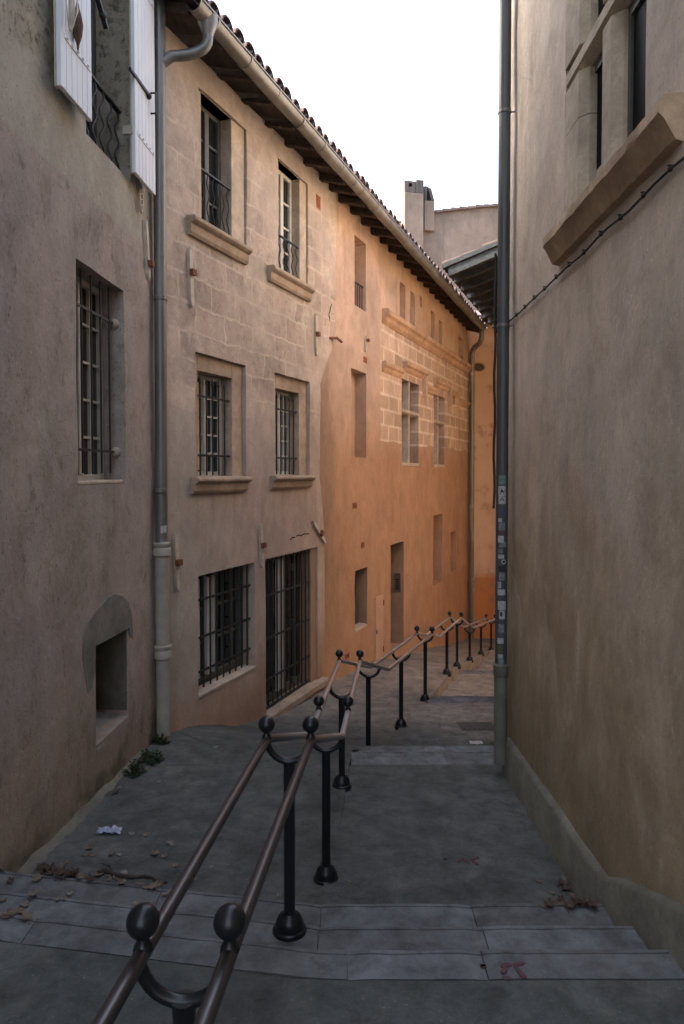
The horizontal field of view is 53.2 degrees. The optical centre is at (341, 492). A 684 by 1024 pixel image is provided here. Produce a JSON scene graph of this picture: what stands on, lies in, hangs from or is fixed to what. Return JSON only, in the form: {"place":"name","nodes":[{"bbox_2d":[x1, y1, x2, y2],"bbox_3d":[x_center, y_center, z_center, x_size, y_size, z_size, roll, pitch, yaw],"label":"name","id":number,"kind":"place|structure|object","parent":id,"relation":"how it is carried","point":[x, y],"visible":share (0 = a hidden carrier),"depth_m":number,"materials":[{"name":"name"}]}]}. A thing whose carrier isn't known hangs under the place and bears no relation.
{"place":"outdoors","nodes":[
{"label":"outdoors","id":0,"kind":"place"},
{"bbox_2d":[31,638,494,903],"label":"ramp","id":1,"kind":"structure","parent":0,"point":[196,773],"depth_m":5.31,"materials":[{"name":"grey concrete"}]},
{"bbox_2d":[37,862,48,868],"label":"fallen leaf","id":2,"kind":"object","parent":1,"relation":"on","point":[43,864],"visible":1,"depth_m":4.27,"materials":[{"name":"brown plant"}]},
{"bbox_2d":[39,865,51,873],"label":"fallen leaf","id":3,"kind":"object","parent":1,"relation":"on","point":[42,871],"visible":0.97,"depth_m":4.22,"materials":[{"name":"brown plant"}]},
{"bbox_2d":[0,0,156,873],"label":"old house","id":4,"kind":"structure","parent":1,"relation":"on","point":[77,605],"depth_m":4.86,"materials":[{"name":"beige paint"}]},
{"bbox_2d":[65,0,78,31],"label":"dried bouquet","id":5,"kind":"object","parent":4,"relation":"hanging from","point":[70,10],"visible":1,"depth_m":4.49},
{"bbox_2d":[73,0,82,50],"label":"dried pod","id":6,"kind":"object","parent":4,"relation":"hanging from","point":[78,30],"visible":0.75,"depth_m":4.63,"materials":[{"name":"brown plant"}]},
{"bbox_2d":[76,269,122,484],"bbox_3d":[-2.011,-0.889,5.409,0.225,1.657,0.948,0,2,4],"label":"window","id":7,"kind":"structure","parent":4,"relation":"in","point":[89,331],"depth_m":5.57,"materials":[{"name":"black paint"}]},
{"bbox_2d":[86,0,120,169],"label":"window","id":8,"kind":"structure","parent":4,"relation":"in","point":[91,127],"depth_m":5.86,"materials":[{"name":"grey paint"}]},
{"bbox_2d":[85,842,93,848],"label":"fallen leaf","id":9,"kind":"object","parent":1,"relation":"on","point":[90,845],"visible":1,"depth_m":4.53,"materials":[{"name":"brown plant"}]},
{"bbox_2d":[96,825,121,833],"bbox_3d":[-1.613,2.343,4.735,0.180,0.048,0.070,0,2,0],"label":"plastic wrapper","id":10,"kind":"object","parent":1,"relation":"on","point":[112,829],"visible":1,"depth_m":4.73,"materials":[{"name":"white plastic"}]},
{"bbox_2d":[97,863,166,882],"bbox_3d":[-1.295,2.348,4.175,0.491,0.035,0.091,1,2,20],"label":"twig","id":11,"kind":"object","parent":1,"relation":"on","point":[110,872],"visible":0.96,"depth_m":4.17,"materials":[{"name":"brown wood"}]},
{"bbox_2d":[122,759,145,778],"bbox_3d":[-1.746,2.310,5.758,0.187,0.139,0.191,1,2,32],"label":"weed","id":12,"kind":"object","parent":1,"relation":"on","point":[133,766],"visible":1,"depth_m":5.75,"materials":[{"name":"green plant"}]},
{"bbox_2d":[136,748,164,765],"bbox_3d":[-1.707,2.323,6.046,0.288,0.123,0.257,0,2,0],"label":"weed","id":13,"kind":"object","parent":1,"relation":"on","point":[146,755],"visible":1,"depth_m":6.03,"materials":[{"name":"green plant"}]},
{"bbox_2d":[151,849,159,856],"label":"fallen leaf","id":14,"kind":"object","parent":1,"relation":"on","point":[154,852],"visible":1,"depth_m":4.47,"materials":[{"name":"brown plant"}]},
{"bbox_2d":[152,732,170,744],"bbox_3d":[-1.729,2.330,6.526,0.191,0.124,0.200,0,2,-16],"label":"weed","id":15,"kind":"object","parent":1,"relation":"on","point":[162,740],"visible":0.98,"depth_m":6.49,"materials":[{"name":"green plant"}]},
{"bbox_2d":[92,0,357,741],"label":"stone house","id":16,"kind":"structure","parent":1,"relation":"on","point":[244,227],"depth_m":7.89,"materials":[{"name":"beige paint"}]},
{"bbox_2d":[195,353,241,476],"bbox_3d":[-1.476,-0.825,7.695,0.200,1.330,1.020,1,2,23],"label":"window","id":17,"kind":"structure","parent":16,"relation":"in","point":[218,383],"depth_m":7.84,"materials":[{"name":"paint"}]},
{"bbox_2d":[198,90,244,243],"bbox_3d":[-1.434,-3.551,7.663,0.200,1.421,0.972,1,2,23],"label":"window","id":18,"kind":"structure","parent":16,"relation":"in","point":[220,140],"depth_m":7.81,"materials":[{"name":"grey paint"}]},
{"bbox_2d":[198,564,255,698],"bbox_3d":[-1.404,1.531,7.849,0.257,1.323,1.194,1,2,23],"label":"window","id":19,"kind":"structure","parent":16,"relation":"in","point":[220,621],"depth_m":7.90,"materials":[{"name":"black paint"}]},
{"bbox_2d":[265,551,300,703],"bbox_3d":[-0.813,1.803,9.393,0.115,1.968,1.561,1,2,23],"label":"glazed door","id":20,"kind":"structure","parent":16,"relation":"in","point":[295,553],"depth_m":9.27,"materials":[{"name":"black paint"}]},
{"bbox_2d":[275,374,306,474],"bbox_3d":[-0.798,-0.884,9.304,0.200,1.340,1.038,1,2,23],"label":"window","id":21,"kind":"structure","parent":16,"relation":"in","point":[290,394],"depth_m":9.52,"materials":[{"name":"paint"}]},
{"bbox_2d":[278,160,305,282],"bbox_3d":[-0.758,-3.582,9.241,0.180,1.467,0.884,1,2,23],"label":"window","id":22,"kind":"structure","parent":16,"relation":"in","point":[291,190],"depth_m":9.42,"materials":[{"name":"paint"}]},
{"bbox_2d":[91,611,494,1023],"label":"handrail","id":23,"kind":"object","parent":1,"relation":"on","point":[147,923],"visible":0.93,"depth_m":2.41,"materials":[{"name":"brown metal"}]},
{"bbox_2d":[0,871,683,980],"bbox_3d":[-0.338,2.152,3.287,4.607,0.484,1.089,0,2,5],"label":"stone steps","id":24,"kind":"structure","parent":1,"relation":"on","point":[317,951],"depth_m":3.06,"materials":[{"name":"grey stone"}]},
{"bbox_2d":[0,910,13,919],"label":"fallen leaf","id":25,"kind":"object","parent":24,"relation":"on","point":[5,916],"visible":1,"depth_m":3.09,"materials":[{"name":"brown plant"}]},
{"bbox_2d":[6,876,13,884],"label":"fallen leaf","id":26,"kind":"object","parent":24,"relation":"on","point":[10,879],"visible":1,"depth_m":3.81,"materials":[{"name":"brown plant"}]},
{"bbox_2d":[3,906,23,915],"bbox_3d":[-1.498,1.910,3.111,0.088,0.018,0.058,5,-2,-31],"label":"fallen leaf","id":27,"kind":"object","parent":24,"relation":"on","point":[15,910],"visible":1,"depth_m":3.12,"materials":[{"name":"brown plant"}]},
{"bbox_2d":[19,900,28,906],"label":"fallen leaf","id":28,"kind":"object","parent":24,"relation":"on","point":[25,903],"visible":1,"depth_m":3.37,"materials":[{"name":"brown plant"}]},
{"bbox_2d":[19,910,32,923],"bbox_3d":[-1.419,1.911,3.071,0.058,0.018,0.088,1,4,-41],"label":"fallen leaf","id":29,"kind":"object","parent":24,"relation":"on","point":[25,915],"visible":1,"depth_m":3.08,"materials":[{"name":"brown plant"}]},
{"bbox_2d":[27,887,39,900],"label":"fallen leaf","id":30,"kind":"object","parent":24,"relation":"on","point":[35,892],"visible":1,"depth_m":3.45,"materials":[{"name":"brown plant"}]},
{"bbox_2d":[32,873,43,881],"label":"fallen leaf","id":31,"kind":"object","parent":24,"relation":"on","point":[36,878],"visible":1,"depth_m":3.83,"materials":[{"name":"brown plant"}]},
{"bbox_2d":[53,866,64,879],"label":"fallen leaf","id":32,"kind":"object","parent":24,"relation":"on","point":[58,870],"visible":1,"depth_m":3.89,"materials":[{"name":"brown plant"}]},
{"bbox_2d":[57,871,67,880],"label":"fallen leaf","id":33,"kind":"object","parent":24,"relation":"on","point":[64,874],"visible":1,"depth_m":3.86,"materials":[{"name":"brown plant"}]},
{"bbox_2d":[85,873,94,880],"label":"fallen leaf","id":34,"kind":"object","parent":24,"relation":"on","point":[90,878],"visible":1,"depth_m":3.83,"materials":[{"name":"brown plant"}]},
{"bbox_2d":[118,878,127,884],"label":"fallen leaf","id":35,"kind":"object","parent":24,"relation":"on","point":[122,881],"visible":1,"depth_m":3.80,"materials":[{"name":"brown plant"}]},
{"bbox_2d":[147,880,162,888],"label":"fallen leaf","id":36,"kind":"object","parent":24,"relation":"on","point":[155,883],"visible":1,"depth_m":3.77,"materials":[{"name":"brown plant"}]},
{"bbox_2d":[480,961,526,980],"bbox_3d":[0.655,1.925,2.747,0.188,0.010,0.106,0,2,0],"label":"paint mark","id":37,"kind":"object","parent":24,"relation":"on","point":[515,966],"visible":1,"depth_m":2.76,"materials":[{"name":"paint"}]},
{"bbox_2d":[544,897,554,905],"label":"fallen leaf","id":38,"kind":"object","parent":24,"relation":"on","point":[549,903],"visible":1,"depth_m":3.60,"materials":[{"name":"brown plant"}]},
{"bbox_2d":[563,897,575,913],"bbox_3d":[1.194,2.165,3.578,0.074,0.030,0.078,0,2,-16],"label":"fallen leaf","id":39,"kind":"object","parent":24,"relation":"on","point":[571,903],"visible":1,"depth_m":3.59,"materials":[{"name":"brown plant"}]},
{"bbox_2d":[570,898,584,905],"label":"fallen leaf","id":40,"kind":"object","parent":24,"relation":"on","point":[577,899],"visible":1,"depth_m":3.60,"materials":[{"name":"brown plant"}]},
{"bbox_2d":[574,898,587,904],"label":"fallen leaf","id":41,"kind":"object","parent":24,"relation":"on","point":[579,902],"visible":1,"depth_m":3.61,"materials":[{"name":"brown plant"}]},
{"bbox_2d":[581,898,595,906],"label":"fallen leaf","id":42,"kind":"object","parent":24,"relation":"on","point":[591,904],"visible":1,"depth_m":3.59,"materials":[{"name":"brown plant"}]},
{"bbox_2d":[585,897,598,913],"bbox_3d":[1.310,2.165,3.578,0.075,0.031,0.079,1,2,40],"label":"fallen leaf","id":43,"kind":"object","parent":24,"relation":"on","point":[589,902],"visible":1,"depth_m":3.59,"materials":[{"name":"brown plant"}]},
{"bbox_2d":[278,170,487,693],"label":"orange house","id":44,"kind":"structure","parent":1,"relation":"on","point":[397,391],"depth_m":12.98,"materials":[{"name":"paint"}]},
{"bbox_2d":[355,571,366,632],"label":"window","id":45,"kind":"structure","parent":44,"relation":"in","point":[358,626],"depth_m":11.98,"materials":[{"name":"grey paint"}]},
{"bbox_2d":[375,593,383,660],"bbox_3d":[0.690,2.516,12.607,0.060,1.231,0.422,1,2,23],"label":"meter door","id":46,"kind":"structure","parent":44,"relation":"in","point":[379,602],"depth_m":12.57,"materials":[{"name":"beige paint"}]},
{"bbox_2d":[401,382,418,465],"bbox_3d":[1.284,-1.428,14.340,0.789,1.761,1.244,0,2,0],"label":"window","id":47,"kind":"structure","parent":44,"relation":"in","point":[407,414],"depth_m":14.27,"materials":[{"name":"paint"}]},
{"bbox_2d":[433,396,444,466],"bbox_3d":[2.193,-1.458,16.497,0.719,1.711,1.077,0,2,0],"label":"window","id":48,"kind":"structure","parent":44,"relation":"in","point":[437,423],"depth_m":16.42,"materials":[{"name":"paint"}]},
{"bbox_2d":[351,745,495,764],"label":"stone steps","id":49,"kind":"structure","parent":1,"relation":"on","point":[469,758],"depth_m":6.44,"materials":[{"name":"grey stone"}]},
{"bbox_2d":[427,696,493,702],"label":"stone steps","id":50,"kind":"structure","parent":1,"relation":"on","point":[491,698],"depth_m":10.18,"materials":[{"name":"grey stone"}]},
{"bbox_2d":[468,310,496,638],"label":"corner house","id":51,"kind":"structure","parent":1,"relation":"on","point":[484,549],"depth_m":19.74,"materials":[{"name":"paint"}]},
{"bbox_2d":[0,942,683,1023],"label":"landing","id":52,"kind":"object","parent":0,"point":[42,985],"visible":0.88,"depth_m":2.60,"materials":[{"name":"grey concrete"}]},
{"bbox_2d":[493,0,683,972],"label":"house","id":53,"kind":"structure","parent":52,"relation":"on","point":[588,669],"depth_m":3.87,"materials":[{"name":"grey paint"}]},
{"bbox_2d":[492,253,496,508],"bbox_3d":[1.308,-0.948,5.844,0.033,2.177,0.021,0,2,0],"label":"service cable","id":54,"kind":"object","parent":53,"relation":"attached to","point":[494,371],"visible":1,"depth_m":5.83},
{"bbox_2d":[509,156,683,322],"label":"cable","id":55,"kind":"object","parent":53,"relation":"attached to","point":[671,167],"depth_m":3.61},
{"bbox_2d":[543,0,683,265],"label":"window","id":56,"kind":"structure","parent":53,"relation":"in","point":[611,148],"depth_m":3.68,"materials":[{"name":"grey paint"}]},
{"bbox_2d":[213,0,498,216],"label":"sky","id":57,"kind":"structure","parent":0,"point":[405,89],"materials":[{"name":"white"}]},
{"bbox_2d":[384,703,493,745],"bbox_3d":[6.687,3.066,8.174,13.027,0.767,2.519,0,2,0],"label":"landing","id":58,"kind":"object","parent":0,"point":[443,719],"visible":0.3,"depth_m":8.21,"materials":[{"name":"grey concrete"}]},
{"bbox_2d":[457,722,493,729],"bbox_3d":[1.621,2.829,8.216,0.420,0.080,0.360,0,2,0],"label":"drain cover","id":59,"kind":"object","parent":58,"relation":"on","point":[476,725],"visible":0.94,"depth_m":8.21,"materials":[{"name":"metal"}]},
{"bbox_2d":[469,741,482,743],"bbox_3d":[1.475,2.751,7.508,0.140,0.014,0.090,0,2,0],"label":"paper scrap","id":60,"kind":"object","parent":58,"relation":"on","point":[476,742],"visible":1,"depth_m":7.50,"materials":[{"name":"white paper"}]},
{"bbox_2d":[318,765,576,905],"bbox_3d":[0.869,2.655,4.877,2.112,0.681,2.552,0,2,0],"label":"landing","id":61,"kind":"object","parent":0,"point":[404,830],"visible":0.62,"depth_m":4.66,"materials":[{"name":"grey concrete"}]},
{"bbox_2d":[443,856,478,864],"bbox_3d":[0.777,2.379,4.410,0.236,0.012,0.104,0,2,0],"label":"paint mark","id":62,"kind":"object","parent":61,"relation":"on","point":[466,861],"visible":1,"depth_m":4.42,"materials":[{"name":"paint"}]},
{"bbox_2d":[557,895,564,900],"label":"fallen leaf","id":63,"kind":"object","parent":61,"relation":"on","point":[560,899],"visible":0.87,"depth_m":3.95,"materials":[{"name":"brown plant"}]},
{"bbox_2d":[556,877,568,885],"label":"fallen leaf","id":64,"kind":"object","parent":61,"relation":"on","point":[561,881],"visible":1,"depth_m":4.13,"materials":[{"name":"brown plant"}]},
{"bbox_2d":[559,883,571,891],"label":"fallen leaf","id":65,"kind":"object","parent":61,"relation":"on","point":[565,886],"visible":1,"depth_m":4.07,"materials":[{"name":"brown plant"}]},
{"bbox_2d":[441,674,493,695],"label":"square","id":66,"kind":"structure","parent":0,"point":[471,685],"depth_m":11.49,"materials":[{"name":"grey stone"}]},
{"bbox_2d":[476,647,494,669],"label":"lane","id":67,"kind":"structure","parent":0,"point":[487,662],"depth_m":14.95,"materials":[{"name":"beige stone"}]},
{"bbox_2d":[397,180,497,310],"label":"tall house","id":68,"kind":"structure","parent":67,"relation":"on","point":[441,236],"depth_m":27.34,"materials":[{"name":"paint"}]},
{"bbox_2d":[442,239,497,330],"bbox_3d":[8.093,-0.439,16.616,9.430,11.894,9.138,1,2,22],"label":"roof eave","id":69,"kind":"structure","parent":67,"relation":"on","point":[471,274],"depth_m":14.45,"materials":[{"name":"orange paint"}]},
{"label":"stone steps","id":70,"kind":"structure","parent":0,"visible":0},
{"bbox_2d":[460,670,492,673],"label":"worn steps","id":71,"kind":"structure","parent":70,"relation":"on","point":[477,672],"depth_m":12.83,"materials":[{"name":"stone"}]}
]}

